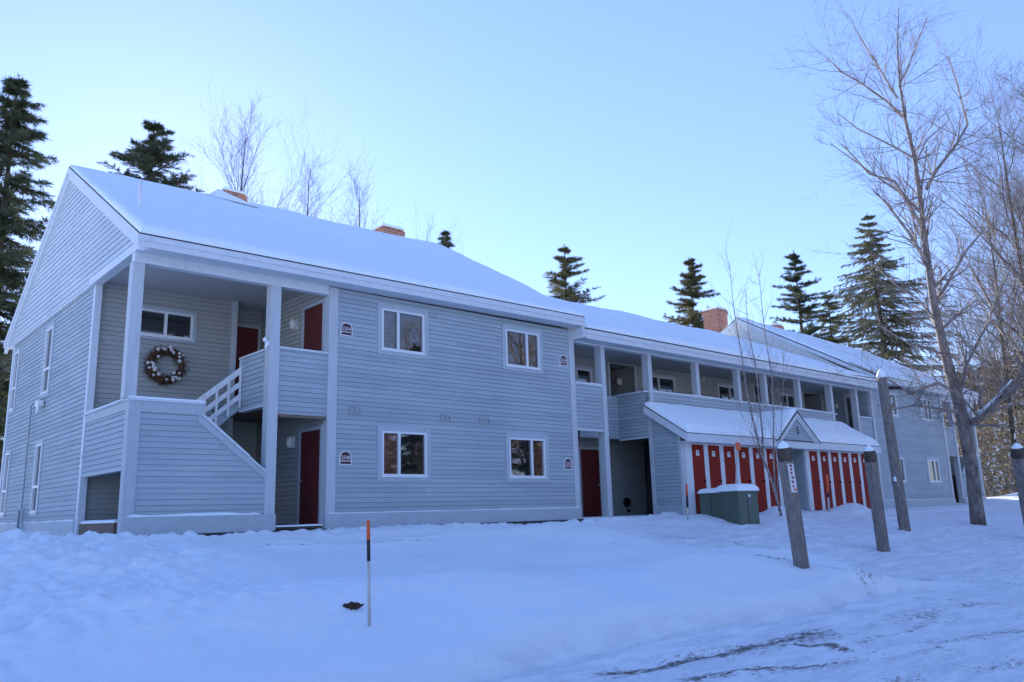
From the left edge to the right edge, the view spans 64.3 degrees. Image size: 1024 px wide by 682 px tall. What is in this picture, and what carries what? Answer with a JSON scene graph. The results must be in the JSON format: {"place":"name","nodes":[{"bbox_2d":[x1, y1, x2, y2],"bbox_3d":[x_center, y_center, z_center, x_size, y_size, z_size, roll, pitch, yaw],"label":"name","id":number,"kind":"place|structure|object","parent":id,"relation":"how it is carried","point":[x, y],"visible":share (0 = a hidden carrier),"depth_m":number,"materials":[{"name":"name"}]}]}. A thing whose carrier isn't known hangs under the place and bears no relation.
{"place":"outdoors","nodes":[
{"label":"outdoors","id":0,"kind":"place"},
{"bbox_2d":[0,492,1023,681],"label":"snowy ground","id":1,"kind":"structure","parent":0,"point":[935,594],"depth_m":9.59,"materials":[{"name":"white snow"}]},
{"bbox_2d":[0,355,10,442],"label":"spruce tree","id":2,"kind":"object","parent":1,"relation":"on","point":[2,435],"visible":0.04,"depth_m":47.90,"materials":[{"name":"green plant"}]},
{"bbox_2d":[0,72,59,472],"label":"spruce tree","id":3,"kind":"object","parent":1,"relation":"on","point":[14,134],"visible":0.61,"depth_m":33.62,"materials":[{"name":"green plant"}]},
{"bbox_2d":[96,119,205,191],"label":"spruce tree","id":4,"kind":"object","parent":1,"relation":"on","point":[143,157],"visible":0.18,"depth_m":42.31,"materials":[{"name":"green plant"}]},
{"bbox_2d":[146,74,394,220],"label":"bare tree","id":5,"kind":"object","parent":1,"relation":"on","point":[244,141],"visible":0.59,"depth_m":43.27,"materials":[{"name":"brown plant"}]},
{"bbox_2d":[0,164,584,535],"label":"apartment building","id":6,"kind":"structure","parent":1,"relation":"on","point":[128,273],"depth_m":18.39,"materials":[{"name":"grey"}]},
{"bbox_2d":[0,449,11,517],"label":"window","id":7,"kind":"structure","parent":6,"relation":"in","point":[5,480],"depth_m":21.92,"materials":[{"name":"glass"}]},
{"bbox_2d":[8,347,20,414],"bbox_3d":[-13.734,1.105,22.545,0.117,1.810,0.700,9,-16,-41],"label":"window","id":8,"kind":"structure","parent":6,"relation":"in","point":[17,353],"depth_m":22.58,"materials":[{"name":"plastic"}]},
{"bbox_2d":[16,399,43,529],"bbox_3d":[-11.634,3.181,19.610,0.130,3.539,1.180,9,-16,-41],"label":"utility pipe","id":9,"kind":"object","parent":6,"relation":"attached to","point":[39,403],"visible":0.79,"depth_m":19.81,"materials":[{"name":"white metal"}]},
{"bbox_2d":[28,439,43,516],"bbox_3d":[-11.257,3.249,19.334,0.117,1.790,0.760,9,-16,-41],"label":"window","id":10,"kind":"structure","parent":6,"relation":"in","point":[37,466],"depth_m":19.39,"materials":[{"name":"plastic"}]},
{"bbox_2d":[39,321,55,398],"bbox_3d":[-11.313,0.476,19.894,0.117,1.810,0.830,9,-16,-41],"label":"window","id":11,"kind":"structure","parent":6,"relation":"in","point":[49,337],"depth_m":19.96,"materials":[{"name":"plastic"}]},
{"bbox_2d":[143,345,189,385],"bbox_3d":[-7.598,0.550,17.967,1.009,0.927,0.290,9,-16,-41],"label":"wreath","id":12,"kind":"object","parent":6,"relation":"attached to","point":[153,373],"visible":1,"depth_m":17.87,"materials":[{"name":"brown plant"}]},
{"bbox_2d":[140,305,196,343],"bbox_3d":[-7.755,-0.369,18.240,1.360,0.740,0.117,9,-16,-41],"label":"window","id":13,"kind":"structure","parent":6,"relation":"in","point":[158,323],"depth_m":18.27,"materials":[{"name":"glass"}]},
{"bbox_2d":[234,323,261,396],"bbox_3d":[-6.564,0.634,19.879,0.860,2.150,0.085,9,-16,-41],"label":"door","id":14,"kind":"structure","parent":6,"relation":"in","point":[248,335],"depth_m":20.03,"materials":[{"name":"red paint"}]},
{"bbox_2d":[262,337,268,348],"bbox_3d":[-5.059,0.039,16.778,0.170,0.238,0.100,9,-16,-41],"label":"snow clump","id":15,"kind":"object","parent":6,"relation":"on","point":[264,339],"visible":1,"depth_m":16.75,"materials":[{"name":"white snow"}]},
{"bbox_2d":[286,436,294,447],"bbox_3d":[-4.982,2.271,18.285,0.175,0.260,0.180,9,-16,-41],"label":"wall lamp","id":16,"kind":"object","parent":6,"relation":"attached to","point":[290,441],"visible":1,"depth_m":18.23,"materials":[{"name":"glass"}]},
{"bbox_2d":[289,318,297,330],"bbox_3d":[-5.058,-0.389,18.847,0.175,0.260,0.180,9,-16,-41],"label":"wall lamp","id":17,"kind":"object","parent":6,"relation":"attached to","point":[293,324],"visible":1,"depth_m":18.79,"materials":[{"name":"glass"}]},
{"bbox_2d":[296,424,322,524],"bbox_3d":[-4.358,2.897,17.579,0.125,2.090,1.060,9,-16,-41],"label":"door","id":18,"kind":"structure","parent":6,"relation":"in","point":[309,475],"depth_m":17.57,"materials":[{"name":"red paint"}]},
{"bbox_2d":[301,298,324,350],"bbox_3d":[-4.428,0.196,18.142,0.125,2.170,1.040,9,-16,-41],"label":"door","id":19,"kind":"structure","parent":6,"relation":"in","point":[313,314],"depth_m":18.22,"materials":[{"name":"red paint"}]},
{"bbox_2d":[339,451,351,464],"bbox_3d":[-3.565,2.502,17.436,0.300,0.299,0.038,9,-16,-41],"label":"unit sign","id":20,"kind":"object","parent":6,"relation":"attached to","point":[345,457],"visible":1,"depth_m":17.42,"materials":[{"name":"white plastic"}]},
{"bbox_2d":[340,323,352,336],"bbox_3d":[-3.658,-0.258,18.006,0.300,0.299,0.038,9,-16,-41],"label":"unit sign","id":21,"kind":"object","parent":6,"relation":"attached to","point":[346,329],"visible":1,"depth_m":17.99,"materials":[{"name":"white plastic"}]},
{"bbox_2d":[348,406,360,413],"bbox_3d":[-3.435,1.508,17.786,0.300,0.150,0.045,9,-16,-41],"label":"wall vent","id":22,"kind":"object","parent":6,"relation":"attached to","point":[354,410],"depth_m":17.77,"materials":[{"name":"grey plastic"}]},
{"bbox_2d":[377,302,428,359],"bbox_3d":[-2.549,-0.215,19.040,1.420,1.200,0.117,9,-16,-41],"label":"window","id":23,"kind":"structure","parent":6,"relation":"in","point":[402,331],"depth_m":19.02,"materials":[{"name":"glass"}]},
{"bbox_2d":[376,425,430,481],"bbox_3d":[-2.444,2.562,18.476,1.450,1.230,0.117,9,-16,-41],"label":"window","id":24,"kind":"structure","parent":6,"relation":"in","point":[403,453],"depth_m":18.46,"materials":[{"name":"plastic"}]},
{"bbox_2d":[440,414,450,420],"bbox_3d":[-1.589,1.827,19.396,0.300,0.150,0.045,9,-16,-41],"label":"wall vent","id":25,"kind":"object","parent":6,"relation":"attached to","point":[445,416],"depth_m":19.37,"materials":[{"name":"grey plastic"}]},
{"bbox_2d":[479,418,489,424],"bbox_3d":[-0.684,1.989,20.184,0.300,0.150,0.045,9,-16,-41],"label":"wall vent","id":26,"kind":"object","parent":6,"relation":"attached to","point":[483,422],"depth_m":20.16,"materials":[{"name":"grey plastic"}]},
{"bbox_2d":[501,324,542,373],"bbox_3d":[0.271,0.228,21.510,1.430,1.200,0.117,9,-16,-41],"label":"window","id":27,"kind":"structure","parent":6,"relation":"in","point":[522,349],"depth_m":21.51,"materials":[{"name":"glass"}]},
{"bbox_2d":[504,433,549,481],"bbox_3d":[0.387,3.006,20.956,1.490,1.230,0.117,9,-16,-41],"label":"window","id":28,"kind":"structure","parent":6,"relation":"in","point":[527,455],"depth_m":20.95,"materials":[{"name":"plastic"}]},
{"bbox_2d":[559,355,567,365],"bbox_3d":[1.414,0.537,22.449,0.300,0.299,0.038,9,-16,-41],"label":"unit sign","id":29,"kind":"object","parent":6,"relation":"attached to","point":[562,360],"visible":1,"depth_m":22.43,"materials":[{"name":"white plastic"}]},
{"bbox_2d":[564,458,571,469],"bbox_3d":[1.500,3.296,21.872,0.300,0.299,0.038,9,-16,-41],"label":"unit sign","id":30,"kind":"object","parent":6,"relation":"attached to","point":[567,463],"visible":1,"depth_m":21.86,"materials":[{"name":"white plastic"}]},
{"bbox_2d":[251,147,398,229],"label":"bare tree","id":31,"kind":"object","parent":1,"relation":"on","point":[307,210],"visible":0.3,"depth_m":46.93,"materials":[{"name":"brown plant"}]},
{"bbox_2d":[283,158,397,228],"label":"bare tree","id":32,"kind":"object","parent":1,"relation":"on","point":[359,205],"visible":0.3,"depth_m":50.37,"materials":[{"name":"brown plant"}]},
{"bbox_2d":[343,601,363,609],"bbox_3d":[-1.604,2.680,8.223,0.202,0.106,0.103,-4,-12,12],"label":"dirt clod","id":33,"kind":"object","parent":1,"relation":"on","point":[351,605],"visible":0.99,"depth_m":8.20,"materials":[{"name":"brown soil"}]},
{"bbox_2d":[366,520,370,625],"bbox_3d":[-1.384,2.296,7.878,0.036,1.099,0.269,-1,-12,-5],"label":"snow stake","id":34,"kind":"object","parent":1,"relation":"on","point":[368,572],"visible":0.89,"depth_m":7.87,"materials":[{"name":"black paint"}]},
{"bbox_2d":[361,197,489,257],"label":"bare tree","id":35,"kind":"object","parent":1,"relation":"on","point":[434,231],"visible":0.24,"depth_m":55.91,"materials":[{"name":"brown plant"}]},
{"bbox_2d":[437,229,455,249],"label":"spruce tree","id":36,"kind":"object","parent":1,"relation":"on","point":[449,243],"visible":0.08,"depth_m":75.40,"materials":[{"name":"green plant"}]},
{"bbox_2d":[541,244,606,303],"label":"pine tree","id":37,"kind":"object","parent":1,"relation":"on","point":[561,290],"visible":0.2,"depth_m":67.08,"materials":[{"name":"green plant"}]},
{"bbox_2d":[685,484,688,519],"bbox_3d":[4.705,4.374,21.871,0.059,1.042,0.274,-2,-12,4],"label":"snow stake","id":38,"kind":"object","parent":1,"relation":"on","point":[686,487],"visible":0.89,"depth_m":21.85,"materials":[{"name":"black paint"}]},
{"bbox_2d":[661,257,728,328],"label":"pine tree","id":39,"kind":"object","parent":1,"relation":"on","point":[691,282],"visible":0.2,"depth_m":79.06,"materials":[{"name":"green plant"}]},
{"bbox_2d":[548,296,877,521],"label":"gallery wing","id":40,"kind":"structure","parent":1,"relation":"on","point":[663,362],"depth_m":26.68,"materials":[{"name":"grey wood"}]},
{"bbox_2d":[575,365,593,382],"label":"window","id":41,"kind":"structure","parent":40,"relation":"in","point":[582,374],"depth_m":25.90,"materials":[{"name":"glass"}]},
{"bbox_2d":[578,446,601,516],"bbox_3d":[2.433,4.354,25.233,1.020,2.150,0.125,9,-16,-41],"label":"door","id":42,"kind":"structure","parent":40,"relation":"in","point":[589,460],"depth_m":25.21,"materials":[{"name":"red paint"}]},
{"bbox_2d":[616,378,621,385],"bbox_3d":[3.650,1.399,27.888,0.175,0.260,0.180,9,-16,-41],"label":"wall lamp","id":43,"kind":"object","parent":40,"relation":"attached to","point":[618,381],"visible":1,"depth_m":27.84,"materials":[{"name":"glass"}]},
{"bbox_2d":[623,497,630,511],"bbox_3d":[3.695,5.244,26.108,0.320,0.460,0.080,9,-16,-41],"label":"dryer vent","id":44,"kind":"object","parent":40,"relation":"attached to","point":[626,502],"visible":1,"depth_m":26.08,"materials":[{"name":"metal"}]},
{"bbox_2d":[652,373,676,392],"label":"window","id":45,"kind":"structure","parent":40,"relation":"in","point":[665,383],"depth_m":28.61,"materials":[{"name":"glass"}]},
{"bbox_2d":[716,383,733,399],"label":"window","id":46,"kind":"structure","parent":40,"relation":"in","point":[724,391],"depth_m":31.03,"materials":[{"name":"glass"}]},
{"bbox_2d":[778,392,794,406],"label":"window","id":47,"kind":"structure","parent":40,"relation":"in","point":[791,401],"depth_m":33.94,"materials":[{"name":"glass"}]},
{"bbox_2d":[843,395,853,428],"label":"end door","id":48,"kind":"structure","parent":40,"relation":"in","point":[847,403],"depth_m":35.20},
{"bbox_2d":[697,483,759,524],"bbox_3d":[6.044,4.734,22.692,0.880,1.464,1.520,6,-14,-33],"label":"utility box","id":49,"kind":"object","parent":1,"relation":"on","point":[735,503],"visible":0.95,"depth_m":22.25,"materials":[{"name":"green paint"}]},
{"bbox_2d":[735,442,740,483],"bbox_3d":[6.471,4.009,23.343,0.190,2.160,0.583,0,-12,-8],"label":"snow stake","id":50,"kind":"object","parent":1,"relation":"on","point":[738,446],"visible":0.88,"depth_m":23.36,"materials":[{"name":"orange paint"}]},
{"bbox_2d":[707,220,794,515],"bbox_3d":[7.274,0.820,24.186,2.773,8.586,1.998,9,-16,-41],"label":"birch sapling","id":51,"kind":"object","parent":1,"relation":"on","point":[760,450],"visible":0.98,"depth_m":24.11,"materials":[{"name":"brown plant"}]},
{"bbox_2d":[643,401,880,514],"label":"storage shed","id":52,"kind":"structure","parent":1,"relation":"on","point":[693,448],"depth_m":25.68,"materials":[{"name":"grey"}]},
{"bbox_2d":[691,444,705,513],"bbox_3d":[5.477,4.037,23.760,0.585,2.030,0.100,9,-16,-41],"label":"door","id":53,"kind":"structure","parent":52,"relation":"in","point":[697,450],"depth_m":23.79,"materials":[{"name":"red paint"}]},
{"bbox_2d":[708,445,721,487],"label":"door","id":54,"kind":"structure","parent":52,"relation":"in","point":[713,451],"depth_m":24.36,"materials":[{"name":"red paint"}]},
{"bbox_2d":[723,446,735,483],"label":"door","id":55,"kind":"structure","parent":52,"relation":"in","point":[729,457],"depth_m":24.89,"materials":[{"name":"red paint"}]},
{"bbox_2d":[738,447,751,483],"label":"door","id":56,"kind":"structure","parent":52,"relation":"in","point":[745,475],"depth_m":25.42,"materials":[{"name":"red paint"}]},
{"bbox_2d":[752,448,766,512],"bbox_3d":[7.867,4.412,25.854,0.585,2.030,0.100,9,-16,-41],"label":"door","id":57,"kind":"structure","parent":52,"relation":"in","point":[760,480],"depth_m":25.86,"materials":[{"name":"red paint"}]},
{"bbox_2d":[766,448,780,506],"bbox_3d":[8.465,4.506,26.377,0.585,2.030,0.100,9,-16,-41],"label":"door","id":58,"kind":"structure","parent":52,"relation":"in","point":[769,455],"depth_m":26.41,"materials":[{"name":"red paint"}]},
{"bbox_2d":[809,451,822,510],"bbox_3d":[10.489,4.824,28.151,0.545,2.030,0.100,9,-16,-41],"label":"door","id":59,"kind":"structure","parent":52,"relation":"in","point":[812,454],"depth_m":28.15,"materials":[{"name":"red paint"}]},
{"bbox_2d":[820,452,832,509],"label":"door","id":60,"kind":"structure","parent":52,"relation":"in","point":[823,455],"depth_m":28.68,"materials":[{"name":"red paint"}]},
{"bbox_2d":[830,452,842,506],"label":"door","id":61,"kind":"structure","parent":52,"relation":"in","point":[834,455],"depth_m":29.17,"materials":[{"name":"red paint"}]},
{"bbox_2d":[841,453,852,502],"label":"door","id":62,"kind":"structure","parent":52,"relation":"in","point":[844,456],"depth_m":29.68,"materials":[{"name":"red paint"}]},
{"bbox_2d":[851,453,862,504],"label":"door","id":63,"kind":"structure","parent":52,"relation":"in","point":[854,457],"depth_m":30.17,"materials":[{"name":"red paint"}]},
{"bbox_2d":[860,454,870,508],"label":"door","id":64,"kind":"structure","parent":52,"relation":"in","point":[868,505],"depth_m":30.56,"materials":[{"name":"red paint"}]},
{"bbox_2d":[776,441,809,568],"bbox_3d":[4.549,2.812,13.106,0.232,2.378,0.750,-9,-14,32],"label":"wooden post","id":65,"kind":"object","parent":1,"relation":"on","point":[792,506],"visible":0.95,"depth_m":13.01,"materials":[{"name":"grey wood"}]},
{"bbox_2d":[770,250,843,343],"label":"pine tree","id":66,"kind":"object","parent":1,"relation":"on","point":[798,296],"visible":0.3,"depth_m":97.06,"materials":[{"name":"green plant"}]},
{"bbox_2d":[825,474,829,511],"bbox_3d":[10.447,5.075,26.937,0.084,1.314,0.355,-4,-12,9],"label":"snow stake","id":67,"kind":"object","parent":1,"relation":"on","point":[827,489],"visible":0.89,"depth_m":26.91,"materials":[{"name":"black paint"}]},
{"bbox_2d":[803,292,873,354],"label":"pine tree","id":68,"kind":"object","parent":1,"relation":"on","point":[830,305],"visible":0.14,"depth_m":104.18,"materials":[{"name":"green plant"}]},
{"bbox_2d":[702,306,986,507],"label":"apartment building","id":69,"kind":"structure","parent":1,"relation":"on","point":[928,456],"depth_m":37.69,"materials":[{"name":"grey"}]},
{"bbox_2d":[889,392,899,418],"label":"window","id":70,"kind":"structure","parent":69,"relation":"in","point":[895,413],"depth_m":36.12,"materials":[{"name":"plastic"}]},
{"bbox_2d":[890,455,907,483],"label":"window","id":71,"kind":"structure","parent":69,"relation":"in","point":[902,461],"depth_m":35.58,"materials":[{"name":"plastic"}]},
{"bbox_2d":[918,397,933,422],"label":"window","id":72,"kind":"structure","parent":69,"relation":"in","point":[927,402],"depth_m":38.32,"materials":[{"name":"plastic"}]},
{"bbox_2d":[925,457,941,483],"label":"window","id":73,"kind":"structure","parent":69,"relation":"in","point":[933,465],"depth_m":37.71,"materials":[{"name":"glass"}]},
{"bbox_2d":[863,445,889,551],"bbox_3d":[8.773,4.010,19.543,0.281,2.990,0.899,-9,-14,30],"label":"wooden post","id":74,"kind":"object","parent":1,"relation":"on","point":[876,500],"visible":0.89,"depth_m":19.43,"materials":[{"name":"grey wood"}]},
{"bbox_2d":[760,0,1023,525],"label":"bare tree","id":75,"kind":"object","parent":1,"relation":"on","point":[961,411],"visible":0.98,"depth_m":26.11,"materials":[{"name":"grey plant"}]},
{"bbox_2d":[877,368,910,530],"bbox_3d":[10.892,3.275,22.893,0.582,4.983,1.194,-9,-14,30],"label":"wooden post","id":76,"kind":"object","parent":1,"relation":"on","point":[896,473],"visible":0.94,"depth_m":22.89,"materials":[{"name":"grey wood"}]},
{"bbox_2d":[812,213,977,379],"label":"hemlock tree","id":77,"kind":"object","parent":1,"relation":"on","point":[876,296],"visible":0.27,"depth_m":109.11,"materials":[{"name":"green plant"}]},
{"bbox_2d":[833,59,1023,361],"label":"bare tree","id":78,"kind":"object","parent":1,"relation":"on","point":[1004,235],"visible":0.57,"depth_m":40.93,"materials":[{"name":"brown plant"}]},
{"bbox_2d":[855,292,1021,496],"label":"bare tree","id":79,"kind":"object","parent":1,"relation":"on","point":[961,359],"visible":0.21,"depth_m":63.04,"materials":[{"name":"brown plant"}]},
{"bbox_2d":[866,70,1023,404],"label":"bare tree","id":80,"kind":"object","parent":1,"relation":"on","point":[991,241],"visible":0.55,"depth_m":40.11,"materials":[{"name":"brown plant"}]},
{"bbox_2d":[867,142,1023,443],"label":"bare tree","id":81,"kind":"object","parent":1,"relation":"on","point":[1011,417],"visible":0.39,"depth_m":50.78,"materials":[{"name":"brown plant"}]},
{"bbox_2d":[879,235,1023,444],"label":"bare tree","id":82,"kind":"object","parent":1,"relation":"on","point":[960,344],"visible":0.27,"depth_m":59.04,"materials":[{"name":"brown plant"}]},
{"bbox_2d":[881,20,1023,429],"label":"bare tree","id":83,"kind":"object","parent":1,"relation":"on","point":[1017,206],"visible":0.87,"depth_m":37.49,"materials":[{"name":"brown plant"}]},
{"bbox_2d":[882,159,1023,380],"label":"bare tree","id":84,"kind":"object","parent":1,"relation":"on","point":[1010,246],"visible":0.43,"depth_m":46.57,"materials":[{"name":"brown plant"}]},
{"bbox_2d":[886,354,1023,496],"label":"undergrowth","id":85,"kind":"object","parent":1,"relation":"on","point":[987,467],"visible":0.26,"depth_m":50.96,"materials":[{"name":"brown plant"}]},
{"bbox_2d":[897,307,1023,489],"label":"bare tree","id":86,"kind":"object","parent":1,"relation":"on","point":[971,365],"visible":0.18,"depth_m":69.35,"materials":[{"name":"brown plant"}]},
{"bbox_2d":[901,245,1023,418],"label":"bare tree","id":87,"kind":"object","parent":1,"relation":"on","point":[993,351],"visible":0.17,"depth_m":55.02,"materials":[{"name":"brown plant"}]},
{"bbox_2d":[961,366,1008,496],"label":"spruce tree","id":88,"kind":"object","parent":1,"relation":"on","point":[979,407],"visible":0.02,"depth_m":71.25,"materials":[{"name":"green plant"}]},
{"bbox_2d":[975,361,1007,493],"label":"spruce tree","id":89,"kind":"object","parent":1,"relation":"on","point":[980,389],"visible":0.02,"depth_m":88.09,"materials":[{"name":"green plant"}]},
{"bbox_2d":[977,359,1021,495],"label":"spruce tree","id":90,"kind":"object","parent":1,"relation":"on","point":[994,468],"visible":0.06,"depth_m":66.84,"materials":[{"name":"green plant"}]},
{"bbox_2d":[999,350,1023,494],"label":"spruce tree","id":91,"kind":"object","parent":1,"relation":"on","point":[1017,405],"visible":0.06,"depth_m":63.51,"materials":[{"name":"green plant"}]},
{"bbox_2d":[1004,356,1023,489],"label":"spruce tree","id":92,"kind":"object","parent":1,"relation":"on","point":[1010,379],"visible":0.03,"depth_m":81.59,"materials":[{"name":"green plant"}]},
{"bbox_2d":[1010,442,1023,524],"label":"wooden post","id":93,"kind":"object","parent":1,"relation":"on","point":[1017,453],"visible":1,"depth_m":22.88,"materials":[{"name":"grey wood"}]},
{"bbox_2d":[0,0,1023,460],"label":"sky","id":94,"kind":"structure","parent":0,"point":[629,136],"materials":[{"name":"blue"}]}
]}

